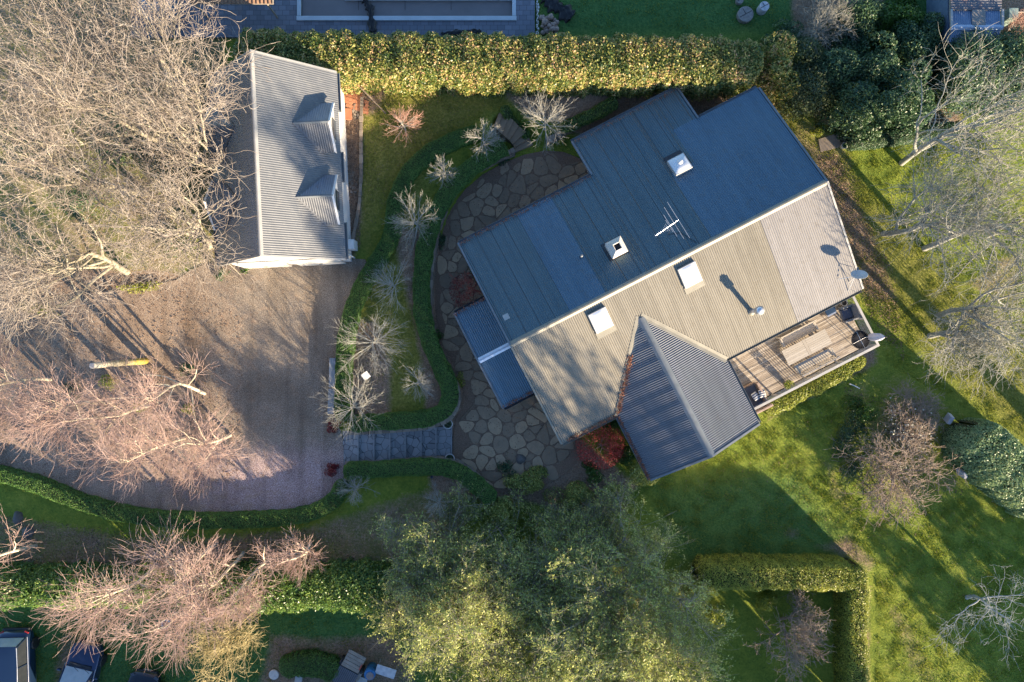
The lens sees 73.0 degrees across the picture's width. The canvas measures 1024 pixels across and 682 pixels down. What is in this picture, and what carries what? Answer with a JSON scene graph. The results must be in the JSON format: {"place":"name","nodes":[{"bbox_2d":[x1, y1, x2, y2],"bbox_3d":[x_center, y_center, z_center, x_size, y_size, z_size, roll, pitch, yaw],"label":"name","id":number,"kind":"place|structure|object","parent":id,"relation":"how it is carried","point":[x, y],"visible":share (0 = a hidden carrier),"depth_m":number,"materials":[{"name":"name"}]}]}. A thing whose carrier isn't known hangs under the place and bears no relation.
{"place":"outdoors","nodes":[
{"label":"outdoors","id":0,"kind":"place"},
{"bbox_2d":[0,259,365,511],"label":"driveway","id":1,"kind":"structure","parent":0,"point":[278,364],"depth_m":36.91,"materials":[{"name":"gravel"}]},
{"bbox_2d":[0,331,52,438],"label":"birch tree","id":2,"kind":"object","parent":1,"relation":"on","point":[11,382],"visible":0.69,"depth_m":33.66,"materials":[{"name":"brown plant"}]},
{"bbox_2d":[0,354,111,477],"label":"birch tree","id":3,"kind":"object","parent":1,"relation":"on","point":[36,404],"visible":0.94,"depth_m":31.24,"materials":[{"name":"brown plant"}]},
{"bbox_2d":[14,359,163,481],"bbox_3d":[-19.487,3.583,32.813,5.207,8.392,4.752,35,90,0],"label":"birch tree","id":4,"kind":"object","parent":1,"relation":"on","point":[90,416],"visible":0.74,"depth_m":31.90,"materials":[{"name":"brown plant"}]},
{"bbox_2d":[89,358,148,368],"bbox_3d":[-19.521,1.079,34.489,0.462,5.028,0.399,0,90,0],"label":"fallen log","id":5,"kind":"object","parent":1,"relation":"on","point":[139,361],"visible":0.95,"depth_m":34.16,"materials":[{"name":"brown wood"}]},
{"bbox_2d":[59,394,216,506],"bbox_3d":[-17.362,5.225,32.695,5.921,8.618,5.137,37,90,0],"label":"birch tree","id":6,"kind":"object","parent":1,"relation":"on","point":[138,455],"visible":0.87,"depth_m":31.89,"materials":[{"name":"brown plant"}]},
{"bbox_2d":[64,348,229,459],"bbox_3d":[-16.586,2.896,32.636,5.832,8.783,5.295,0,90,0],"label":"birch tree","id":7,"kind":"object","parent":1,"relation":"on","point":[144,397],"visible":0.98,"depth_m":30.91,"materials":[{"name":"brown plant"}]},
{"bbox_2d":[139,386,255,500],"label":"birch tree","id":8,"kind":"object","parent":1,"relation":"on","point":[208,447],"visible":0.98,"depth_m":32.47,"materials":[{"name":"brown plant"}]},
{"bbox_2d":[0,0,1023,681],"bbox_3d":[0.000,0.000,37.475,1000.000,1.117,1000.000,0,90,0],"label":"ground","id":9,"kind":"structure","parent":0,"point":[346,520],"depth_m":37.98,"materials":[{"name":"green plant"}]},
{"bbox_2d":[0,627,39,681],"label":"parked car","id":10,"kind":"object","parent":9,"relation":"on","point":[19,646],"visible":1,"depth_m":35.89,"materials":[{"name":"blue paint"}]},
{"bbox_2d":[0,506,43,623],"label":"birch tree","id":11,"kind":"object","parent":9,"relation":"on","point":[28,547],"visible":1,"depth_m":34.24,"materials":[{"name":"brown plant"}]},
{"bbox_2d":[0,559,156,611],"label":"leafy hedge","id":12,"kind":"object","parent":9,"relation":"on","point":[26,582],"visible":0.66,"depth_m":35.54,"materials":[{"name":"green plant"}]},
{"bbox_2d":[49,175,113,220],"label":"garden shrub","id":13,"kind":"object","parent":9,"relation":"on","point":[76,206],"visible":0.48,"depth_m":35.90,"materials":[{"name":"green plant"}]},
{"bbox_2d":[57,638,107,681],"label":"parked car","id":14,"kind":"object","parent":9,"relation":"on","point":[80,666],"visible":0.91,"depth_m":36.11,"materials":[{"name":"blue paint"}]},
{"bbox_2d":[0,0,176,186],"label":"bare tree","id":15,"kind":"object","parent":9,"relation":"on","point":[39,19],"visible":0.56,"depth_m":28.57,"materials":[{"name":"grey plant"}]},
{"bbox_2d":[0,154,186,359],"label":"bare tree","id":16,"kind":"object","parent":9,"relation":"on","point":[48,275],"visible":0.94,"depth_m":30.34,"materials":[{"name":"brown plant"}]},
{"bbox_2d":[0,43,195,290],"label":"bare tree","id":17,"kind":"object","parent":9,"relation":"on","point":[28,158],"visible":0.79,"depth_m":29.60,"materials":[{"name":"grey plant"}]},
{"bbox_2d":[30,544,173,665],"bbox_3d":[-18.959,11.921,32.584,6.029,8.861,5.251,-34,90,0],"label":"birch tree","id":18,"kind":"object","parent":9,"relation":"on","point":[91,602],"visible":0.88,"depth_m":31.32,"materials":[{"name":"brown plant"}]},
{"bbox_2d":[0,0,242,213],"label":"bare tree","id":19,"kind":"object","parent":9,"relation":"on","point":[87,107],"visible":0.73,"depth_m":28.27,"materials":[{"name":"brown plant"}]},
{"bbox_2d":[104,126,170,173],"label":"garden shrub","id":20,"kind":"object","parent":9,"relation":"on","point":[136,137],"visible":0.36,"depth_m":36.29,"materials":[{"name":"green plant"}]},
{"bbox_2d":[0,0,280,153],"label":"bare tree","id":21,"kind":"object","parent":9,"relation":"on","point":[203,98],"visible":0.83,"depth_m":28.98,"materials":[{"name":"brown plant"}]},
{"bbox_2d":[128,667,161,681],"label":"parked car","id":22,"kind":"object","parent":9,"relation":"on","point":[139,674],"visible":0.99,"depth_m":36.27,"materials":[{"name":"black paint"}]},
{"bbox_2d":[51,34,260,232],"bbox_3d":[-15.931,-9.098,32.172,9.695,13.834,8.029,0,90,0],"label":"bare tree","id":23,"kind":"object","parent":9,"relation":"on","point":[202,160],"visible":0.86,"depth_m":29.71,"materials":[{"name":"grey plant"}]},
{"bbox_2d":[93,565,229,675],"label":"birch tree","id":24,"kind":"object","parent":9,"relation":"on","point":[179,642],"visible":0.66,"depth_m":31.38,"materials":[{"name":"brown plant"}]},
{"bbox_2d":[69,505,254,662],"bbox_3d":[-16.031,10.978,32.367,7.113,9.266,6.292,-23,90,0],"label":"birch tree","id":25,"kind":"object","parent":9,"relation":"on","point":[173,569],"visible":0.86,"depth_m":31.06,"materials":[{"name":"brown plant"}]},
{"bbox_2d":[63,139,263,306],"bbox_3d":[-16.529,-5.127,31.751,10.382,10.620,7.148,0,90,0],"label":"bare tree","id":26,"kind":"object","parent":9,"relation":"on","point":[198,232],"visible":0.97,"depth_m":30.87,"materials":[{"name":"grey plant"}]},
{"bbox_2d":[0,465,349,529],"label":"box hedge","id":27,"kind":"object","parent":9,"relation":"on","point":[51,489],"visible":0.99,"depth_m":36.33,"materials":[{"name":"green plant"}]},
{"bbox_2d":[137,533,276,656],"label":"birch tree","id":28,"kind":"object","parent":9,"relation":"on","point":[237,560],"visible":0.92,"depth_m":31.26,"materials":[{"name":"brown plant"}]},
{"bbox_2d":[170,590,270,681],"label":"bare tree","id":29,"kind":"object","parent":9,"relation":"on","point":[218,643],"visible":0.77,"depth_m":34.12,"materials":[{"name":"brown plant"}]},
{"bbox_2d":[190,0,277,18],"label":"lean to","id":30,"kind":"object","parent":9,"relation":"on","point":[267,2],"visible":0.88,"depth_m":35.04,"materials":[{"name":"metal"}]},
{"bbox_2d":[196,534,285,630],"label":"birch tree","id":31,"kind":"object","parent":9,"relation":"on","point":[250,585],"visible":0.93,"depth_m":32.48,"materials":[{"name":"brown plant"}]},
{"bbox_2d":[200,49,357,268],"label":"garage","id":32,"kind":"structure","parent":9,"relation":"on","point":[293,135],"depth_m":32.99,"materials":[{"name":"metal"}]},
{"bbox_2d":[251,525,327,586],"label":"birch tree","id":33,"kind":"object","parent":9,"relation":"on","point":[291,559],"visible":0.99,"depth_m":34.28,"materials":[{"name":"brown plant"}]},
{"bbox_2d":[171,554,429,614],"bbox_3d":[-10.765,12.870,35.942,13.524,2.164,3.026,0,90,0],"label":"leafy hedge","id":34,"kind":"object","parent":9,"relation":"on","point":[346,585],"visible":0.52,"depth_m":35.43,"materials":[{"name":"green plant"}]},
{"bbox_2d":[279,647,340,681],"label":"hedge","id":35,"kind":"object","parent":9,"relation":"on","point":[315,662],"visible":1,"depth_m":36.35,"materials":[{"name":"green plant"}]},
{"bbox_2d":[131,0,534,38],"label":"pool surround","id":36,"kind":"object","parent":9,"relation":"on","point":[255,17],"visible":0.5,"depth_m":36.78,"materials":[{"name":"stone"}]},
{"bbox_2d":[296,0,516,20],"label":"swimming pool","id":37,"kind":"structure","parent":36,"relation":"in","point":[412,10],"depth_m":36.91,"materials":[{"name":"blue liquid"}]},
{"bbox_2d":[312,360,382,444],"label":"bare shrub","id":38,"kind":"object","parent":9,"relation":"on","point":[353,404],"visible":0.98,"depth_m":35.63,"materials":[{"name":"beige plant"}]},
{"bbox_2d":[332,649,365,681],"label":"timber trailer","id":39,"kind":"object","parent":9,"relation":"on","point":[352,668],"visible":0.99,"depth_m":36.35,"materials":[{"name":"metal"}]},
{"bbox_2d":[348,97,362,262],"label":"retaining wall","id":40,"kind":"structure","parent":9,"relation":"on","point":[356,219],"depth_m":36.84,"materials":[{"name":"stone"}]},
{"bbox_2d":[327,303,410,377],"bbox_3d":[-7.205,0.064,35.517,4.361,3.852,3.995,0,90,0],"label":"bare shrub","id":41,"kind":"object","parent":9,"relation":"on","point":[376,342],"visible":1,"depth_m":35.46,"materials":[{"name":"beige plant"}]},
{"bbox_2d":[361,253,413,317],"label":"bare shrub","id":42,"kind":"object","parent":9,"relation":"on","point":[390,286],"visible":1,"depth_m":35.73,"materials":[{"name":"grey plant"}]},
{"bbox_2d":[343,426,451,464],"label":"garden steps","id":43,"kind":"structure","parent":9,"relation":"on","point":[435,441],"depth_m":37.39,"materials":[{"name":"grey stone"}]},
{"bbox_2d":[382,104,422,143],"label":"bare shrub","id":44,"kind":"object","parent":9,"relation":"on","point":[402,121],"visible":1,"depth_m":36.20,"materials":[{"name":"plant"}]},
{"bbox_2d":[333,125,480,420],"bbox_3d":[-6.506,-4.044,36.629,3.223,0.712,17.236,25,90,0],"label":"box hedge","id":45,"kind":"object","parent":9,"relation":"on","point":[417,163],"visible":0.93,"depth_m":36.39,"materials":[{"name":"green plant"}]},
{"bbox_2d":[383,186,440,256],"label":"bare shrub","id":46,"kind":"object","parent":9,"relation":"on","point":[406,222],"visible":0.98,"depth_m":35.38,"materials":[{"name":"plant"}]},
{"bbox_2d":[343,457,496,504],"bbox_3d":[-4.761,7.017,36.589,8.256,0.785,1.984,11,90,0],"label":"box hedge","id":47,"kind":"object","parent":9,"relation":"on","point":[427,466],"visible":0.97,"depth_m":36.32,"materials":[{"name":"green plant"}]},
{"bbox_2d":[349,139,509,432],"bbox_3d":[-3.410,-2.577,37.139,5.098,1.722,17.294,20,90,0],"label":"box hedge","id":48,"kind":"object","parent":9,"relation":"on","point":[468,170],"visible":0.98,"depth_m":36.39,"materials":[{"name":"green plant"}]},
{"bbox_2d":[349,147,514,434],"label":"retaining wall","id":49,"kind":"structure","parent":9,"relation":"on","point":[511,151],"depth_m":36.91,"materials":[{"name":"stone"}]},
{"bbox_2d":[364,475,516,667],"bbox_3d":[-4.255,11.626,35.210,7.342,5.278,9.622,20,90,0],"label":"evergreen tree","id":50,"kind":"object","parent":9,"relation":"on","point":[409,598],"visible":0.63,"depth_m":34.86,"materials":[{"name":"green plant"}]},
{"bbox_2d":[449,270,481,307],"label":"maple shrub","id":51,"kind":"object","parent":9,"relation":"on","point":[466,286],"visible":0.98,"depth_m":37.16,"materials":[{"name":"red plant"}]},
{"bbox_2d":[460,118,504,161],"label":"bare shrub","id":52,"kind":"object","parent":9,"relation":"on","point":[487,138],"visible":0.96,"depth_m":35.89,"materials":[{"name":"grey plant"}]},
{"bbox_2d":[0,122,965,569],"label":"leaf litter","id":53,"kind":"object","parent":9,"relation":"on","point":[352,154],"visible":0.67,"depth_m":36.89,"materials":[{"name":"brown plant"}]},
{"bbox_2d":[357,510,623,681],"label":"evergreen tree","id":54,"kind":"object","parent":9,"relation":"on","point":[446,613],"visible":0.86,"depth_m":34.09,"materials":[{"name":"green plant"}]},
{"bbox_2d":[232,26,763,101],"bbox_3d":[-0.720,-14.395,35.712,27.046,2.718,3.199,1,90,0],"label":"tall hedge","id":55,"kind":"object","parent":9,"relation":"on","point":[496,63],"visible":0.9,"depth_m":34.94,"materials":[{"name":"green plant"}]},
{"bbox_2d":[479,495,528,529],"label":"leafy bush","id":56,"kind":"object","parent":9,"relation":"on","point":[497,510],"visible":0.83,"depth_m":36.93,"materials":[{"name":"green plant"}]},
{"bbox_2d":[435,151,588,492],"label":"flagstone paving","id":57,"kind":"structure","parent":9,"relation":"on","point":[536,448],"depth_m":37.94,"materials":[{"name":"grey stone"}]},
{"bbox_2d":[494,113,532,152],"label":"garden steps","id":58,"kind":"structure","parent":9,"relation":"on","point":[511,133],"depth_m":37.42,"materials":[{"name":"grey stone"}]},
{"bbox_2d":[502,465,548,494],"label":"leafy bush","id":59,"kind":"object","parent":9,"relation":"on","point":[530,481],"visible":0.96,"depth_m":37.56,"materials":[{"name":"green plant"}]},
{"bbox_2d":[518,85,577,154],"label":"bare shrub","id":60,"kind":"object","parent":9,"relation":"on","point":[550,118],"visible":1,"depth_m":35.41,"materials":[{"name":"grey plant"}]},
{"bbox_2d":[540,0,574,22],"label":"shrub","id":61,"kind":"object","parent":9,"relation":"on","point":[566,13],"visible":1,"depth_m":36.77,"materials":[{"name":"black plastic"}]},
{"bbox_2d":[542,480,594,508],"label":"leafy bush","id":62,"kind":"object","parent":9,"relation":"on","point":[580,493],"visible":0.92,"depth_m":37.39,"materials":[{"name":"green plant"}]},
{"bbox_2d":[117,90,1023,681],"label":"lawn leaves","id":63,"kind":"object","parent":9,"relation":"on","point":[533,402],"visible":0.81,"depth_m":37.91,"materials":[{"name":"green plant"}]},
{"bbox_2d":[463,467,678,681],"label":"evergreen tree","id":64,"kind":"object","parent":9,"relation":"on","point":[628,516],"visible":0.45,"depth_m":35.06,"materials":[{"name":"green plant"}]},
{"bbox_2d":[531,482,645,595],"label":"evergreen tree","id":65,"kind":"object","parent":9,"relation":"on","point":[604,504],"visible":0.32,"depth_m":36.46,"materials":[{"name":"green plant"}]},
{"bbox_2d":[559,97,617,133],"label":"hedge","id":66,"kind":"object","parent":9,"relation":"on","point":[602,109],"visible":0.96,"depth_m":36.62,"materials":[{"name":"green plant"}]},
{"bbox_2d":[574,422,625,469],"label":"maple shrub","id":67,"kind":"object","parent":9,"relation":"on","point":[611,447],"visible":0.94,"depth_m":37.03,"materials":[{"name":"red plant"}]},
{"bbox_2d":[520,492,743,681],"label":"evergreen tree","id":68,"kind":"object","parent":9,"relation":"on","point":[650,632],"visible":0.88,"depth_m":33.23,"materials":[{"name":"green plant"}]},
{"bbox_2d":[454,85,863,480],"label":"house","id":69,"kind":"structure","parent":9,"relation":"on","point":[587,286],"depth_m":34.17,"materials":[{"name":"metal"}]},
{"bbox_2d":[454,90,673,480],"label":"roof leaves","id":70,"kind":"object","parent":69,"relation":"on","point":[619,402],"visible":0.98,"depth_m":34.93,"materials":[{"name":"orange plant"}]},
{"bbox_2d":[664,576,711,616],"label":"leafy bush","id":71,"kind":"object","parent":9,"relation":"on","point":[686,589],"visible":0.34,"depth_m":37.09,"materials":[{"name":"green plant"}]},
{"bbox_2d":[754,589,777,611],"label":"leafy bush","id":72,"kind":"object","parent":9,"relation":"on","point":[764,603],"visible":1,"depth_m":37.20,"materials":[{"name":"green plant"}]},
{"bbox_2d":[692,552,855,591],"bbox_3d":[14.016,12.430,36.987,8.392,2.119,1.736,0,90,0],"label":"clipped hedge","id":73,"kind":"object","parent":9,"relation":"on","point":[758,572],"visible":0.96,"depth_m":36.30,"materials":[{"name":"green plant"}]},
{"bbox_2d":[751,30,802,106],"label":"evergreen tree","id":74,"kind":"object","parent":9,"relation":"on","point":[777,60],"visible":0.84,"depth_m":35.69,"materials":[{"name":"green plant"}]},
{"bbox_2d":[760,18,806,57],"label":"evergreen tree","id":75,"kind":"object","parent":9,"relation":"on","point":[789,26],"visible":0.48,"depth_m":36.25,"materials":[{"name":"green plant"}]},
{"bbox_2d":[747,587,834,681],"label":"bare tree","id":76,"kind":"object","parent":9,"relation":"on","point":[803,630],"visible":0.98,"depth_m":36.02,"materials":[{"name":"brown plant"}]},
{"bbox_2d":[730,296,879,409],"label":"timber deck","id":77,"kind":"structure","parent":9,"relation":"on","point":[844,347],"depth_m":37.45,"materials":[{"name":"wood"}]},
{"bbox_2d":[775,319,817,346],"bbox_3d":[15.270,-0.403,36.970,2.140,0.960,0.592,-27,90,0],"label":"garden bench","id":78,"kind":"object","parent":77,"relation":"on","point":[801,333],"visible":1,"depth_m":37.00,"materials":[{"name":"wood"}]},
{"bbox_2d":[779,329,831,364],"bbox_3d":[15.649,0.332,37.071,2.580,0.759,0.900,-27,90,0],"label":"outdoor table","id":79,"kind":"object","parent":77,"relation":"on","point":[812,344],"visible":1,"depth_m":36.70,"materials":[{"name":"beige wood"}]},
{"bbox_2d":[792,347,839,376],"bbox_3d":[16.194,1.107,36.970,2.240,0.960,0.582,-27,90,0],"label":"garden bench","id":80,"kind":"object","parent":77,"relation":"on","point":[818,358],"visible":1,"depth_m":37.00,"materials":[{"name":"wood"}]},
{"bbox_2d":[837,304,861,322],"bbox_3d":[18.027,-1.496,37.008,0.828,0.883,0.860,-19,90,0],"label":"wicker armchair","id":81,"kind":"object","parent":77,"relation":"on","point":[849,312],"visible":1,"depth_m":36.98,"materials":[{"name":"wicker"}]},
{"bbox_2d":[764,353,866,415],"bbox_3d":[16.498,2.387,37.665,6.196,0.771,1.348,-27,90,0],"label":"deck hedge","id":82,"kind":"object","parent":9,"relation":"on","point":[814,387],"visible":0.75,"depth_m":37.45,"materials":[{"name":"green plant"}]},
{"bbox_2d":[770,36,862,121],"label":"evergreen tree","id":83,"kind":"object","parent":9,"relation":"on","point":[811,87],"visible":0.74,"depth_m":36.17,"materials":[{"name":"green plant"}]},
{"bbox_2d":[790,0,858,54],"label":"bare shrub","id":84,"kind":"object","parent":9,"relation":"on","point":[817,23],"visible":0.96,"depth_m":36.12,"materials":[{"name":"grey plant"}]},
{"bbox_2d":[830,409,867,458],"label":"garden shrub","id":85,"kind":"object","parent":9,"relation":"on","point":[849,429],"visible":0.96,"depth_m":37.57,"materials":[{"name":"green plant"}]},
{"bbox_2d":[813,0,888,50],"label":"evergreen tree","id":86,"kind":"object","parent":9,"relation":"on","point":[863,20],"visible":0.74,"depth_m":36.40,"materials":[{"name":"green plant"}]},
{"bbox_2d":[832,557,871,681],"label":"clipped hedge","id":87,"kind":"object","parent":9,"relation":"on","point":[851,623],"visible":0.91,"depth_m":36.33,"materials":[{"name":"green plant"}]},
{"bbox_2d":[805,30,900,110],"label":"evergreen tree","id":88,"kind":"object","parent":9,"relation":"on","point":[875,63],"visible":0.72,"depth_m":35.81,"materials":[{"name":"green plant"}]},
{"bbox_2d":[842,394,879,422],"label":"garden shrub","id":89,"kind":"object","parent":9,"relation":"on","point":[867,410],"visible":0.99,"depth_m":37.54,"materials":[{"name":"green plant"}]},
{"bbox_2d":[814,80,910,149],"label":"evergreen tree","id":90,"kind":"object","parent":9,"relation":"on","point":[865,112],"visible":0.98,"depth_m":35.85,"materials":[{"name":"green plant"}]},
{"bbox_2d":[863,0,925,47],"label":"evergreen tree","id":91,"kind":"object","parent":9,"relation":"on","point":[900,9],"visible":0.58,"depth_m":36.66,"materials":[{"name":"green plant"}]},
{"bbox_2d":[823,413,967,529],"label":"bare tree","id":92,"kind":"object","parent":9,"relation":"on","point":[892,473],"visible":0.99,"depth_m":36.76,"materials":[{"name":"brown plant"}]},
{"bbox_2d":[870,58,936,141],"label":"evergreen tree","id":93,"kind":"object","parent":9,"relation":"on","point":[914,97],"visible":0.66,"depth_m":35.94,"materials":[{"name":"green plant"}]},
{"bbox_2d":[845,120,964,150],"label":"hedge","id":94,"kind":"object","parent":9,"relation":"on","point":[885,140],"visible":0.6,"depth_m":37.29,"materials":[{"name":"green plant"}]},
{"bbox_2d":[870,11,949,85],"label":"evergreen tree","id":95,"kind":"object","parent":9,"relation":"on","point":[925,35],"visible":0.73,"depth_m":36.21,"materials":[{"name":"green plant"}]},
{"bbox_2d":[879,374,947,459],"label":"bare tree","id":96,"kind":"object","parent":9,"relation":"on","point":[912,405],"visible":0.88,"depth_m":37.25,"materials":[{"name":"brown plant"}]},
{"bbox_2d":[864,136,1023,304],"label":"bare tree","id":97,"kind":"object","parent":9,"relation":"on","point":[933,224],"visible":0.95,"depth_m":31.49,"materials":[{"name":"silver plant"}]},
{"bbox_2d":[864,116,1023,322],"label":"bare tree","id":98,"kind":"object","parent":9,"relation":"on","point":[928,247],"visible":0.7,"depth_m":32.58,"materials":[{"name":"silver plant"}]},
{"bbox_2d":[891,21,1023,206],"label":"bare tree","id":99,"kind":"object","parent":9,"relation":"on","point":[939,138],"visible":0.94,"depth_m":30.83,"materials":[{"name":"silver plant"}]},
{"bbox_2d":[915,291,1023,378],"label":"bare tree","id":100,"kind":"object","parent":9,"relation":"on","point":[954,323],"visible":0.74,"depth_m":34.54,"materials":[{"name":"silver plant"}]},
{"bbox_2d":[916,221,1023,400],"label":"bare tree","id":101,"kind":"object","parent":9,"relation":"on","point":[979,320],"visible":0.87,"depth_m":33.40,"materials":[{"name":"silver plant"}]},
{"bbox_2d":[926,0,1017,46],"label":"garden shed","id":102,"kind":"structure","parent":9,"relation":"on","point":[960,16],"depth_m":35.72,"materials":[{"name":"blue metal"}]},
{"bbox_2d":[924,24,1023,125],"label":"feathery hedge","id":103,"kind":"object","parent":9,"relation":"on","point":[1009,48],"visible":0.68,"depth_m":35.55,"materials":[{"name":"green plant"}]},
{"bbox_2d":[927,565,1023,665],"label":"bare tree","id":104,"kind":"object","parent":9,"relation":"on","point":[975,597],"visible":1,"depth_m":35.81,"materials":[{"name":"grey plant"}]},
{"bbox_2d":[940,417,1023,517],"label":"bush","id":105,"kind":"object","parent":9,"relation":"on","point":[991,456],"visible":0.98,"depth_m":35.95,"materials":[{"name":"green plant"}]},
{"bbox_2d":[743,382,773,413],"bbox_3d":[13.010,3.047,37.015,1.150,0.830,1.500,-27,90,0],"label":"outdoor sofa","id":106,"kind":"object","parent":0,"point":[750,388],"visible":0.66,"depth_m":36.98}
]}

